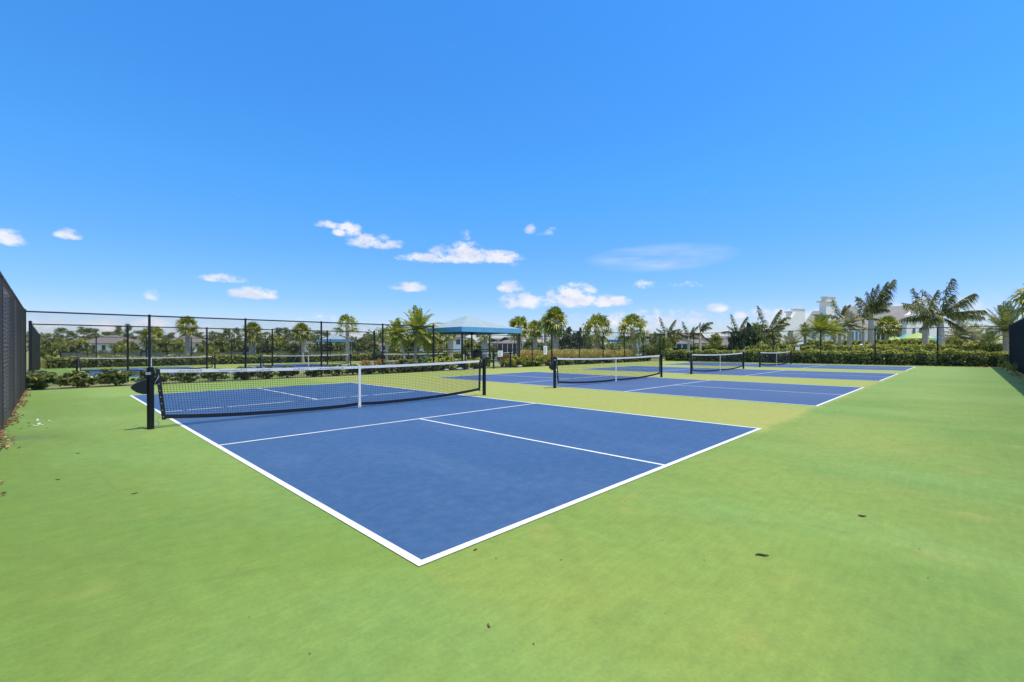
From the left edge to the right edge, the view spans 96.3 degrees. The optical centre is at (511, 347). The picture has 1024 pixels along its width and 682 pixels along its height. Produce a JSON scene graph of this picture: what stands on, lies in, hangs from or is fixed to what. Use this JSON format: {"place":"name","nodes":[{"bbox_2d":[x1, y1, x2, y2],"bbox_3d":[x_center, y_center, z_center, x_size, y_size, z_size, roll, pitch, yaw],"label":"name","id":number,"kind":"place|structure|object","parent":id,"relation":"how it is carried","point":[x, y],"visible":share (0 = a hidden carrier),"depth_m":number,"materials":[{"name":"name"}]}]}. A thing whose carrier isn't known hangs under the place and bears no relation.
{"place":"outdoors","nodes":[
{"label":"outdoors","id":0,"kind":"place"},
{"bbox_2d":[40,358,543,385],"bbox_3d":[-12.411,1.530,39.291,21.640,0.120,39.480,0,0,45],"label":"court surface","id":1,"kind":"object","parent":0,"point":[224,366],"visible":0.07,"depth_m":34.79,"materials":[{"name":"green paint"}]},
{"bbox_2d":[28,321,39,371],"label":"chain link fence","id":2,"kind":"object","parent":1,"relation":"on","point":[34,337],"visible":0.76,"depth_m":19.95,"materials":[{"name":"black metal"}]},
{"bbox_2d":[84,367,230,376],"bbox_3d":[-22.718,1.496,28.907,13.386,0.001,6.076,0,0,45],"label":"blue court","id":3,"kind":"object","parent":1,"relation":"on","point":[92,373],"depth_m":31.37,"materials":[{"name":"paint"}]},
{"bbox_2d":[72,355,215,373],"bbox_3d":[-22.783,1.032,28.841,0.102,0.975,7.135,0,0,45],"label":"pickleball net","id":4,"kind":"object","parent":3,"relation":"on","point":[75,361],"visible":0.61,"depth_m":28.41,"materials":[{"name":"fabric"}]},
{"bbox_2d":[32,323,374,383],"bbox_3d":[-13.540,0.243,22.968,0.107,2.560,14.607,0,0,45],"label":"chain link fence","id":5,"kind":"object","parent":1,"relation":"on","point":[206,360],"visible":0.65,"depth_m":21.63,"materials":[{"name":"black metal"}]},
{"bbox_2d":[40,336,465,367],"bbox_3d":[-20.010,0.321,46.827,0.107,2.540,39.357,0,0,45],"label":"chain link fence","id":6,"kind":"object","parent":1,"relation":"on","point":[224,349],"visible":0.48,"depth_m":40.94,"materials":[{"name":"black metal"}]},
{"bbox_2d":[242,363,346,370],"bbox_3d":[-15.874,1.477,35.802,13.386,0.001,6.076,0,0,45],"label":"blue court","id":7,"kind":"object","parent":1,"relation":"on","point":[276,365],"visible":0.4,"depth_m":37.86,"materials":[{"name":"paint"}]},
{"bbox_2d":[257,354,350,366],"bbox_3d":[-15.940,1.012,35.735,0.102,0.975,7.135,0,0,45],"label":"pickleball net","id":8,"kind":"object","parent":7,"relation":"on","point":[259,358],"visible":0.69,"depth_m":35.77,"materials":[{"name":"fabric"}]},
{"bbox_2d":[376,327,395,360],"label":"cabbage palm","id":9,"kind":"object","parent":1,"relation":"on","point":[386,345],"visible":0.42,"depth_m":51.84,"materials":[{"name":"green plant"}]},
{"bbox_2d":[442,334,458,355],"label":"cabbage palm","id":10,"kind":"object","parent":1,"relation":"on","point":[450,338],"visible":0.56,"depth_m":57.71,"materials":[{"name":"green plant"}]},
{"bbox_2d":[476,334,492,357],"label":"cabbage palm","id":11,"kind":"object","parent":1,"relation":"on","point":[485,339],"visible":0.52,"depth_m":54.73,"materials":[{"name":"green plant"}]},
{"bbox_2d":[465,338,593,358],"bbox_3d":[1.408,0.241,53.215,21.401,2.480,0.078,0,0,45],"label":"chain link fence","id":12,"kind":"object","parent":1,"relation":"on","point":[528,347],"visible":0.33,"depth_m":54.25,"materials":[{"name":"black metal"}]},
{"bbox_2d":[489,334,602,365],"bbox_3d":[3.647,0.195,40.283,0.107,2.560,15.312,0,0,45],"label":"chain link fence","id":13,"kind":"object","parent":1,"relation":"on","point":[534,344],"visible":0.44,"depth_m":37.87,"materials":[{"name":"black metal"}]},
{"bbox_2d":[26,349,665,389],"bbox_3d":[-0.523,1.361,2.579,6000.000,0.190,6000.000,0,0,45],"label":"ground","id":14,"kind":"structure","parent":0,"point":[55,386],"depth_m":21.44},
{"bbox_2d":[53,338,82,354],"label":"broadleaf tree","id":15,"kind":"object","parent":14,"relation":"on","point":[63,344],"visible":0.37,"depth_m":67.10,"materials":[{"name":"green plant"}]},
{"bbox_2d":[69,338,90,350],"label":"broadleaf tree","id":16,"kind":"object","parent":14,"relation":"on","point":[77,343],"visible":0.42,"depth_m":65.91,"materials":[{"name":"green plant"}]},
{"bbox_2d":[82,335,144,352],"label":"house","id":17,"kind":"structure","parent":14,"relation":"on","point":[104,344],"depth_m":113.10,"materials":[{"name":"white paint"}]},
{"bbox_2d":[108,338,131,352],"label":"broadleaf tree","id":18,"kind":"object","parent":14,"relation":"on","point":[120,345],"visible":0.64,"depth_m":63.50,"materials":[{"name":"green plant"}]},
{"bbox_2d":[137,327,163,352],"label":"cabbage palm","id":19,"kind":"object","parent":14,"relation":"on","point":[152,334],"visible":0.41,"depth_m":69.35,"materials":[{"name":"green plant"}]},
{"bbox_2d":[60,351,268,357],"bbox_3d":[-43.914,1.028,58.385,24.594,1.100,0.120,0,0,-7],"label":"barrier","id":20,"kind":"object","parent":14,"relation":"on","point":[132,354],"visible":0.31,"depth_m":58.11,"materials":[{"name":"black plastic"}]},
{"bbox_2d":[151,338,177,351],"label":"broadleaf tree","id":21,"kind":"object","parent":14,"relation":"on","point":[166,344],"visible":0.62,"depth_m":61.50,"materials":[{"name":"green plant"}]},
{"bbox_2d":[174,316,199,354],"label":"cabbage palm","id":22,"kind":"object","parent":14,"relation":"on","point":[186,331],"visible":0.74,"depth_m":44.82,"materials":[{"name":"green plant"}]},
{"bbox_2d":[40,352,358,367],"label":"reeds","id":23,"kind":"object","parent":14,"relation":"on","point":[42,362],"visible":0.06,"depth_m":38.38,"materials":[{"name":"green plant"}]},
{"bbox_2d":[190,340,218,351],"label":"broadleaf tree","id":24,"kind":"object","parent":14,"relation":"on","point":[199,347],"visible":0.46,"depth_m":63.64,"materials":[{"name":"green plant"}]},
{"bbox_2d":[213,337,232,351],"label":"broadleaf tree","id":25,"kind":"object","parent":14,"relation":"on","point":[221,343],"visible":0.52,"depth_m":65.70,"materials":[{"name":"green plant"}]},
{"bbox_2d":[240,321,264,354],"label":"cabbage palm","id":26,"kind":"object","parent":14,"relation":"on","point":[252,335],"visible":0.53,"depth_m":46.72,"materials":[{"name":"green plant"}]},
{"bbox_2d":[44,351,460,368],"bbox_3d":[-20.704,1.026,47.683,1.495,1.243,39.155,0,0,45],"label":"clipped hedge","id":27,"kind":"object","parent":14,"relation":"on","point":[238,361],"visible":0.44,"depth_m":41.05,"materials":[{"name":"green plant"}]},
{"bbox_2d":[266,333,284,353],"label":"broadleaf tree","id":28,"kind":"object","parent":14,"relation":"on","point":[280,342],"visible":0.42,"depth_m":65.51,"materials":[{"name":"green plant"}]},
{"bbox_2d":[291,323,312,362],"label":"cabbage palm","id":29,"kind":"object","parent":14,"relation":"on","point":[300,333],"visible":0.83,"depth_m":45.69,"materials":[{"name":"green plant"}]},
{"bbox_2d":[26,327,636,351],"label":"wood","id":30,"kind":"object","parent":14,"relation":"on","point":[617,344],"visible":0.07,"depth_m":211.51,"materials":[{"name":"green plant"}]},
{"bbox_2d":[27,361,642,390],"bbox_3d":[-1.381,1.251,27.806,1.640,0.001,40.600,0,0,45],"label":"mulch bed","id":31,"kind":"object","parent":14,"relation":"on","point":[298,377],"visible":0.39,"depth_m":18.86,"materials":[{"name":"brown wood"}]},
{"bbox_2d":[26,370,66,389],"bbox_3d":[-14.579,1.002,14.099,1.129,0.676,1.134,0,0,10],"label":"shrub","id":32,"kind":"object","parent":31,"relation":"on","point":[35,378],"visible":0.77,"depth_m":13.94,"materials":[{"name":"green plant"}]},
{"bbox_2d":[58,370,98,386],"bbox_3d":[-14.056,1.026,14.861,0.980,0.618,1.133,0,0,45],"label":"shrub","id":33,"kind":"object","parent":31,"relation":"on","point":[78,376],"visible":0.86,"depth_m":14.68,"materials":[{"name":"green plant"}]},
{"bbox_2d":[93,368,136,385],"bbox_3d":[-13.428,0.996,15.536,1.124,0.621,1.148,0,0,45],"label":"shrub","id":34,"kind":"object","parent":31,"relation":"on","point":[100,380],"visible":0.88,"depth_m":15.31,"materials":[{"name":"green plant"}]},
{"bbox_2d":[132,367,170,383],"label":"shrub","id":35,"kind":"object","parent":31,"relation":"on","point":[141,374],"visible":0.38,"depth_m":15.85,"materials":[{"name":"green plant"}]},
{"bbox_2d":[169,372,201,382],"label":"shrub","id":36,"kind":"object","parent":31,"relation":"on","point":[188,374],"visible":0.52,"depth_m":16.61,"materials":[{"name":"green plant"}]},
{"bbox_2d":[199,368,228,380],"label":"shrub","id":37,"kind":"object","parent":31,"relation":"on","point":[214,377],"visible":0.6,"depth_m":17.34,"materials":[{"name":"green plant"}]},
{"bbox_2d":[232,366,261,379],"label":"shrub","id":38,"kind":"object","parent":31,"relation":"on","point":[249,374],"visible":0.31,"depth_m":18.13,"materials":[{"name":"green plant"}]},
{"bbox_2d":[251,365,278,378],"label":"shrub","id":39,"kind":"object","parent":31,"relation":"on","point":[271,374],"visible":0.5,"depth_m":18.73,"materials":[{"name":"green plant"}]},
{"bbox_2d":[436,355,456,369],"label":"round shrub","id":40,"kind":"object","parent":31,"relation":"on","point":[444,358],"visible":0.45,"depth_m":25.58,"materials":[{"name":"green plant"}]},
{"bbox_2d":[316,334,353,350],"bbox_3d":[-25.521,-0.223,66.000,4.844,3.500,4.844,0,0,-23],"label":"shade canopy","id":41,"kind":"object","parent":14,"relation":"on","point":[336,337],"visible":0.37,"depth_m":64.46,"materials":[{"name":"blue fabric"}]},
{"bbox_2d":[332,314,359,362],"bbox_3d":[-16.152,-0.954,45.033,2.770,4.908,2.985,0,0,45],"label":"cabbage palm","id":42,"kind":"object","parent":14,"relation":"on","point":[344,318],"visible":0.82,"depth_m":44.82,"materials":[{"name":"green plant"}]},
{"bbox_2d":[381,318,412,358],"bbox_3d":[-6.361,-0.161,25.522,1.773,2.993,1.834,0,0,45],"label":"clump palm","id":43,"kind":"object","parent":14,"relation":"on","point":[394,334],"visible":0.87,"depth_m":25.31,"materials":[{"name":"green plant"}]},
{"bbox_2d":[397,305,442,359],"bbox_3d":[-5.441,-0.541,26.395,2.962,3.816,2.895,0,0,45],"label":"clump palm","id":44,"kind":"object","parent":14,"relation":"on","point":[417,318],"visible":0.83,"depth_m":26.21,"materials":[{"name":"green plant"}]},
{"bbox_2d":[414,315,521,366],"bbox_3d":[-2.840,-0.367,29.278,4.944,3.420,4.944,0,0,45],"label":"shade canopy","id":45,"kind":"object","parent":14,"relation":"on","point":[467,325],"visible":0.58,"depth_m":28.10,"materials":[{"name":"blue fabric"}]},
{"bbox_2d":[505,315,532,355],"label":"cabbage palm","id":46,"kind":"object","parent":14,"relation":"on","point":[519,321],"visible":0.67,"depth_m":41.71,"materials":[{"name":"green plant"}]},
{"bbox_2d":[527,320,543,348],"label":"cabbage palm","id":47,"kind":"object","parent":14,"relation":"on","point":[535,333],"visible":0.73,"depth_m":45.71,"materials":[{"name":"green plant"}]},
{"bbox_2d":[541,305,567,348],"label":"cabbage palm","id":48,"kind":"object","parent":14,"relation":"on","point":[553,314],"visible":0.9,"depth_m":39.59,"materials":[{"name":"green plant"}]},
{"bbox_2d":[558,326,576,347],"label":"broadleaf tree","id":49,"kind":"object","parent":14,"relation":"on","point":[568,334],"visible":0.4,"depth_m":77.41,"materials":[{"name":"green plant"}]},
{"bbox_2d":[580,312,613,349],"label":"cabbage palm","id":50,"kind":"object","parent":14,"relation":"on","point":[595,320],"visible":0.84,"depth_m":41.60,"materials":[{"name":"green plant"}]},
{"bbox_2d":[614,313,650,348],"bbox_3d":[11.035,-1.048,42.139,3.376,4.620,3.712,0,0,-3],"label":"cabbage palm","id":51,"kind":"object","parent":14,"relation":"on","point":[631,319],"visible":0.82,"depth_m":41.52,"materials":[{"name":"green plant"}]},
{"bbox_2d":[648,335,672,357],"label":"broadleaf tree","id":52,"kind":"object","parent":14,"relation":"on","point":[665,341],"visible":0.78,"depth_m":57.52,"materials":[{"name":"green plant"}]},
{"bbox_2d":[651,317,680,351],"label":"royal palm","id":53,"kind":"object","parent":14,"relation":"on","point":[673,331],"visible":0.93,"depth_m":59.97,"materials":[{"name":"green plant"}]},
{"bbox_2d":[675,321,698,351],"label":"royal palm","id":54,"kind":"object","parent":14,"relation":"on","point":[693,330],"visible":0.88,"depth_m":59.92,"materials":[{"name":"green plant"}]},
{"bbox_2d":[698,322,712,351],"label":"royal palm","id":55,"kind":"object","parent":14,"relation":"on","point":[704,327],"visible":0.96,"depth_m":59.94,"materials":[{"name":"green plant"}]},
{"bbox_2d":[690,344,727,352],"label":"clipped hedge","id":56,"kind":"object","parent":14,"relation":"on","point":[703,347],"visible":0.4,"depth_m":83.10,"materials":[{"name":"green plant"}]},
{"bbox_2d":[709,333,722,348],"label":"broadleaf tree","id":57,"kind":"object","parent":14,"relation":"on","point":[718,339],"visible":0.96,"depth_m":67.70,"materials":[{"name":"green plant"}]},
{"bbox_2d":[721,314,748,335],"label":"royal palm","id":58,"kind":"object","parent":14,"relation":"on","point":[741,326],"visible":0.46,"depth_m":47.95,"materials":[{"name":"green plant"}]},
{"bbox_2d":[734,322,761,350],"bbox_3d":[22.546,-0.613,43.987,2.344,3.839,2.654,0,0,20],"label":"garden shrub","id":59,"kind":"object","parent":14,"relation":"on","point":[748,331],"visible":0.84,"depth_m":43.30,"materials":[{"name":"green plant"}]},
{"bbox_2d":[751,322,767,346],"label":"broadleaf tree","id":60,"kind":"object","parent":14,"relation":"on","point":[757,327],"visible":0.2,"depth_m":44.89,"materials":[{"name":"green plant"}]},
{"bbox_2d":[753,306,788,337],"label":"royal palm","id":61,"kind":"object","parent":14,"relation":"on","point":[772,326],"visible":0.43,"depth_m":49.94,"materials":[{"name":"green plant"}]},
{"bbox_2d":[762,328,780,346],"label":"broadleaf tree","id":62,"kind":"object","parent":14,"relation":"on","point":[770,342],"visible":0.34,"depth_m":45.58,"materials":[{"name":"green plant"}]},
{"bbox_2d":[775,330,806,346],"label":"date palm","id":63,"kind":"object","parent":14,"relation":"on","point":[793,340],"visible":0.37,"depth_m":43.75,"materials":[{"name":"green plant"}]},
{"bbox_2d":[796,322,818,347],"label":"date palm","id":64,"kind":"object","parent":14,"relation":"on","point":[806,334],"visible":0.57,"depth_m":45.85,"materials":[{"name":"green plant"}]},
{"bbox_2d":[800,313,845,343],"bbox_3d":[29.067,-1.044,43.038,3.582,4.482,3.312,0,0,-1],"label":"date palm","id":65,"kind":"object","parent":14,"relation":"on","point":[820,322],"visible":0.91,"depth_m":42.72,"materials":[{"name":"green plant"}]},
{"bbox_2d":[822,320,848,343],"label":"date palm","id":66,"kind":"object","parent":14,"relation":"on","point":[835,334],"visible":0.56,"depth_m":46.75,"materials":[{"name":"green plant"}]},
{"bbox_2d":[826,299,853,344],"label":"royal palm","id":67,"kind":"object","parent":14,"relation":"on","point":[843,311],"visible":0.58,"depth_m":51.94,"materials":[{"name":"green plant"}]},
{"bbox_2d":[743,296,953,350],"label":"clubhouse","id":68,"kind":"structure","parent":14,"relation":"on","point":[797,316],"depth_m":85.81,"materials":[{"name":"white paint"}]},
{"bbox_2d":[837,311,866,345],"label":"date palm","id":69,"kind":"object","parent":14,"relation":"on","point":[849,321],"visible":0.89,"depth_m":49.77,"materials":[{"name":"green plant"}]},
{"bbox_2d":[854,298,880,344],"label":"royal palm","id":70,"kind":"object","parent":14,"relation":"on","point":[863,315],"visible":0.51,"depth_m":51.87,"materials":[{"name":"green plant"}]},
{"bbox_2d":[807,339,936,346],"bbox_3d":[43.493,0.061,55.514,14.499,2.412,1.696,0,0,8],"label":"clipped hedge","id":71,"kind":"object","parent":14,"relation":"on","point":[897,341],"visible":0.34,"depth_m":55.12,"materials":[{"name":"green plant"}]},
{"bbox_2d":[855,279,898,343],"bbox_3d":[39.836,-3.139,49.837,4.345,8.583,2.313,0,0,-15],"label":"royal palm","id":72,"kind":"object","parent":14,"relation":"on","point":[881,300],"visible":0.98,"depth_m":49.85,"materials":[{"name":"green plant"}]},
{"bbox_2d":[874,315,902,339],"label":"fan palm","id":73,"kind":"object","parent":14,"relation":"on","point":[887,321],"visible":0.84,"depth_m":55.50,"materials":[{"name":"green plant"}]},
{"bbox_2d":[777,342,1002,353],"bbox_3d":[33.781,0.413,40.020,18.853,1.731,1.742,0,0,22],"label":"clipped hedge","id":74,"kind":"object","parent":14,"relation":"on","point":[914,347],"visible":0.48,"depth_m":39.43,"materials":[{"name":"green plant"}]},
{"bbox_2d":[910,288,942,346],"bbox_3d":[42.654,-2.492,47.018,2.929,7.274,2.887,0,0,45],"label":"royal palm","id":75,"kind":"object","parent":14,"relation":"on","point":[925,336],"visible":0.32,"depth_m":46.91,"materials":[{"name":"green plant"}]},
{"bbox_2d":[898,278,987,346],"bbox_3d":[41.508,-2.760,44.130,7.253,7.816,3.998,0,0,26],"label":"royal palm","id":76,"kind":"object","parent":14,"relation":"on","point":[956,314],"visible":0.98,"depth_m":43.87,"materials":[{"name":"green plant"}]},
{"bbox_2d":[945,335,965,346],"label":"garden shrub","id":77,"kind":"object","parent":14,"relation":"on","point":[952,339],"visible":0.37,"depth_m":47.74,"materials":[{"name":"green plant"}]},
{"bbox_2d":[935,320,983,342],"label":"date palm","id":78,"kind":"object","parent":14,"relation":"on","point":[960,335],"visible":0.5,"depth_m":51.61,"materials":[{"name":"green plant"}]},
{"bbox_2d":[972,327,1002,343],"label":"date palm","id":79,"kind":"object","parent":14,"relation":"on","point":[989,336],"visible":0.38,"depth_m":49.72,"materials":[{"name":"green plant"}]},
{"bbox_2d":[965,301,1023,353],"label":"date palm","id":80,"kind":"object","parent":14,"relation":"on","point":[1000,321],"visible":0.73,"depth_m":35.84,"materials":[{"name":"green plant"}]},
{"bbox_2d":[1004,284,1023,319],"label":"fan palm","id":81,"kind":"object","parent":14,"relation":"on","point":[1018,299],"visible":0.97,"depth_m":30.57,"materials":[{"name":"green plant"}]},
{"bbox_2d":[271,351,439,354],"bbox_3d":[-20.533,0.938,61.460,22.020,1.150,0.120,0,0,-8],"label":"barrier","id":82,"kind":"object","parent":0,"point":[334,352],"visible":0.12,"depth_m":61.14,"materials":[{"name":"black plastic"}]},
{"bbox_2d":[453,335,467,353],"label":"house","id":83,"kind":"structure","parent":0,"point":[456,342],"depth_m":105.00,"materials":[{"name":"white paint"}]},
{"bbox_2d":[494,337,523,353],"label":"house","id":84,"kind":"structure","parent":0,"point":[506,342],"depth_m":101.80,"materials":[{"name":"beige paint"}]},
{"bbox_2d":[0,361,1023,681],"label":"court surface","id":85,"kind":"object","parent":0,"point":[196,559],"visible":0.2,"depth_m":2.66,"materials":[{"name":"green paint"}]},
{"bbox_2d":[0,272,26,430],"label":"chain link fence","id":86,"kind":"object","parent":85,"relation":"on","point":[12,350],"visible":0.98,"depth_m":8.66,"materials":[{"name":"black metal"}]},
{"bbox_2d":[0,390,30,493],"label":"leaf litter","id":87,"kind":"object","parent":85,"relation":"on","point":[2,432],"visible":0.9,"depth_m":7.76,"materials":[{"name":"plant"}]},
{"bbox_2d":[26,310,434,389],"bbox_3d":[-9.176,0.061,18.636,0.107,2.500,14.607,0,0,45],"label":"chain link fence","id":88,"kind":"object","parent":85,"relation":"on","point":[149,316],"visible":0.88,"depth_m":16.81,"materials":[{"name":"black metal"}]},
{"bbox_2d":[132,383,756,559],"bbox_3d":[-3.134,1.241,9.467,13.386,0.001,6.076,0,0,45],"label":"blue court","id":89,"kind":"object","parent":85,"relation":"on","point":[401,483],"visible":1,"depth_m":5.49,"materials":[{"name":"paint"}]},
{"bbox_2d":[131,358,485,429],"bbox_3d":[-3.199,0.776,9.401,0.102,0.975,7.135,0,0,45],"label":"pickleball net","id":90,"kind":"object","parent":89,"relation":"on","point":[145,386],"visible":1,"depth_m":8.43,"materials":[{"name":"fabric"}]},
{"bbox_2d":[129,382,761,565],"bbox_3d":[-3.134,1.238,9.467,13.410,0.001,6.100,0,0,45],"label":"court line","id":91,"kind":"object","parent":89,"relation":"on","point":[389,545],"visible":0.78,"depth_m":3.93,"materials":[{"name":"white paint"}]},
{"bbox_2d":[435,349,493,370],"bbox_3d":[-2.564,0.677,25.294,0.078,1.230,4.272,0,0,45],"label":"chain link fence","id":92,"kind":"object","parent":85,"relation":"on","point":[465,356],"visible":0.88,"depth_m":25.25,"materials":[{"name":"black metal"}]},
{"bbox_2d":[510,348,550,367],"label":"chain link fence","id":93,"kind":"object","parent":85,"relation":"on","point":[525,357],"visible":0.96,"depth_m":28.78,"materials":[{"name":"black metal"}]},
{"bbox_2d":[551,329,660,364],"bbox_3d":[8.011,-0.007,35.951,0.107,2.540,15.312,0,0,45],"label":"chain link fence","id":94,"kind":"object","parent":85,"relation":"on","point":[552,343],"visible":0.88,"depth_m":34.84,"materials":[{"name":"black metal"}]},
{"bbox_2d":[437,372,861,405],"bbox_3d":[3.710,1.222,16.361,13.386,0.001,6.076,0,0,45],"label":"blue court","id":95,"kind":"object","parent":85,"relation":"on","point":[776,393],"visible":1,"depth_m":14.02,"materials":[{"name":"paint"}]},
{"bbox_2d":[549,354,662,387],"bbox_3d":[3.644,0.757,16.295,0.102,0.975,7.135,0,0,45],"label":"pickleball net","id":96,"kind":"object","parent":95,"relation":"on","point":[553,366],"visible":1,"depth_m":15.68,"materials":[{"name":"fabric"}]},
{"bbox_2d":[435,372,863,405],"bbox_3d":[3.710,1.219,16.361,13.410,0.001,6.100,0,0,45],"label":"court line","id":97,"kind":"object","parent":95,"relation":"on","point":[699,386],"visible":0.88,"depth_m":13.21,"materials":[{"name":"white paint"}]},
{"bbox_2d":[587,366,894,380],"bbox_3d":[10.553,1.202,23.256,13.386,0.001,6.076,0,0,45],"label":"blue court","id":98,"kind":"object","parent":85,"relation":"on","point":[823,375],"visible":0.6,"depth_m":21.29,"materials":[{"name":"paint"}]},
{"bbox_2d":[688,352,743,373],"bbox_3d":[10.487,0.738,23.189,0.102,0.975,7.135,0,0,45],"label":"pickleball net","id":99,"kind":"object","parent":98,"relation":"on","point":[690,360],"visible":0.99,"depth_m":22.94,"materials":[{"name":"fabric"}]},
{"bbox_2d":[664,362,912,370],"bbox_3d":[17.396,1.183,30.150,13.386,0.001,6.076,0,0,45],"label":"blue court","id":100,"kind":"object","parent":85,"relation":"on","point":[825,366],"visible":0.8,"depth_m":28.53,"materials":[{"name":"paint"}]},
{"bbox_2d":[758,351,791,366],"bbox_3d":[17.331,0.719,30.083,0.102,0.975,7.135,0,0,45],"label":"pickleball net","id":101,"kind":"object","parent":100,"relation":"on","point":[767,356],"visible":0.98,"depth_m":29.84,"materials":[{"name":"fabric"}]},
{"bbox_2d":[661,324,1010,366],"bbox_3d":[20.979,-0.054,33.787,21.457,2.560,0.107,0,0,45],"label":"chain link fence","id":102,"kind":"object","parent":85,"relation":"on","point":[874,350],"visible":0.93,"depth_m":31.15,"materials":[{"name":"black metal"}]},
{"bbox_2d":[663,360,1023,383],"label":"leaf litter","id":103,"kind":"object","parent":85,"relation":"on","point":[1017,373],"visible":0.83,"depth_m":23.41,"materials":[{"name":"brown plant"}]},
{"bbox_2d":[1009,318,1023,373],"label":"chain link fence","id":104,"kind":"object","parent":85,"relation":"on","point":[1016,342],"visible":0.96,"depth_m":21.97,"materials":[{"name":"black metal"}]},
{"bbox_2d":[0,0,1023,348],"label":"sky","id":105,"kind":"structure","parent":0,"point":[692,162],"materials":[{"name":"blue"}]},
{"label":"mulch bed","id":106,"kind":"structure","parent":0,"visible":0},
{"bbox_2d":[664,348,1008,366],"bbox_3d":[21.905,0.625,34.393,21.930,1.313,1.345,0,0,45],"label":"clipped hedge","id":107,"kind":"object","parent":106,"relation":"on","point":[842,356],"visible":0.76,"depth_m":31.49,"materials":[{"name":"green plant"}]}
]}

